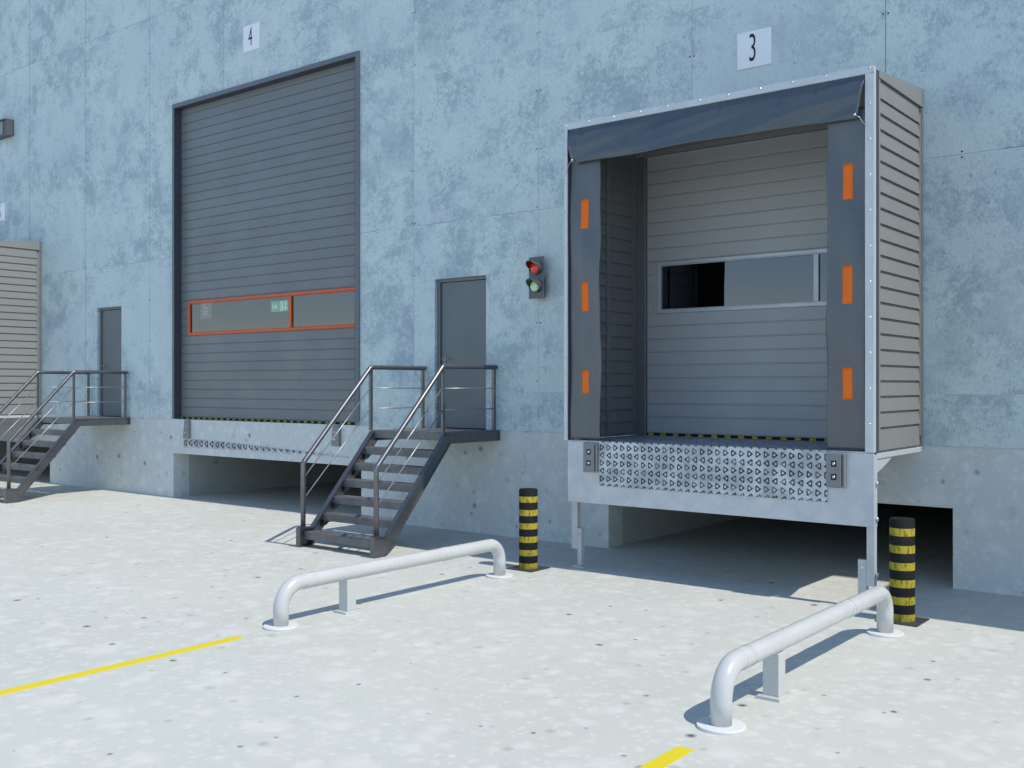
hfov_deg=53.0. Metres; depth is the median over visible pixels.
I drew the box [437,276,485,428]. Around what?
personnel door
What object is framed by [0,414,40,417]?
dock leveller
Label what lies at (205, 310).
notice sign
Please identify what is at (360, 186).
warehouse
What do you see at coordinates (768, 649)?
wheel guide
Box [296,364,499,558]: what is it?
metal staircase
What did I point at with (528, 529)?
bollard
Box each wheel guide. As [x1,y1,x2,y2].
[263,539,512,630]
[696,586,903,734]
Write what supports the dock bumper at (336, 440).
attached to the warehouse
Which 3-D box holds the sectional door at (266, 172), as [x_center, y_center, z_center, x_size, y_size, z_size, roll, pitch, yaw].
[-4.093,-2.181,16.794,4.766,5.564,0.195,0,0,38]
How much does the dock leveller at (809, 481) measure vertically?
1.400 m
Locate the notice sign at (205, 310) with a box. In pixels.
[200,303,211,318]
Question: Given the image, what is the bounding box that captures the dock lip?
[184,438,348,457]
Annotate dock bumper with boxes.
[183,420,190,437]
[331,425,340,445]
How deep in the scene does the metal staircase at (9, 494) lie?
18.36 m
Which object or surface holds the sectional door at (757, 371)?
in the warehouse
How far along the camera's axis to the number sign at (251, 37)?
16.85 m
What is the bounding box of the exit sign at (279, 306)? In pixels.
[271,297,287,311]
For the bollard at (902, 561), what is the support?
on the ground
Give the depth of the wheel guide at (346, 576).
9.05 m
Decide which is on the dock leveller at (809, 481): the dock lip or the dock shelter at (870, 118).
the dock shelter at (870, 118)
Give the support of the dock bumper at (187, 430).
attached to the warehouse
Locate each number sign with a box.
[0,203,4,220]
[243,22,258,52]
[737,27,770,69]
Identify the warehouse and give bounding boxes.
[0,0,1023,596]
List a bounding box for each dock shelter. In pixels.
[0,241,41,414]
[564,65,922,452]
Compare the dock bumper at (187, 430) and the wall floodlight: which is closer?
the dock bumper at (187, 430)
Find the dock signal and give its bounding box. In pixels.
[526,256,544,298]
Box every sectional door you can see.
[172,51,359,424]
[637,128,827,440]
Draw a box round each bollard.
[506,488,550,572]
[875,517,929,626]
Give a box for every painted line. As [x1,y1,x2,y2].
[0,636,242,695]
[639,746,693,767]
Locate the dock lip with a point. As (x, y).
(195, 443)
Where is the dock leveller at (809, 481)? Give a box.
[568,435,922,609]
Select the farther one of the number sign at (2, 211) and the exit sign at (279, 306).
the number sign at (2, 211)
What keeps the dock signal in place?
attached to the warehouse
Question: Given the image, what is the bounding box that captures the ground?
[0,467,1023,767]
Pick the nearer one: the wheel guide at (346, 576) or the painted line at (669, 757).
the painted line at (669, 757)
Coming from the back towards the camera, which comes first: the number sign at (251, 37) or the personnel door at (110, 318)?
the personnel door at (110, 318)
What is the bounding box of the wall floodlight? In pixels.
[0,118,13,139]
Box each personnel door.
[100,307,120,415]
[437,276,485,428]
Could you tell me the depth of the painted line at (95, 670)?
7.28 m
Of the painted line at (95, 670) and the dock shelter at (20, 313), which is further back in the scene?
the dock shelter at (20, 313)
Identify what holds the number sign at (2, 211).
attached to the warehouse
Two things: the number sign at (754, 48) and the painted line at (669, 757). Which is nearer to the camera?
the painted line at (669, 757)
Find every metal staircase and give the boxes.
[0,370,129,503]
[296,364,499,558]

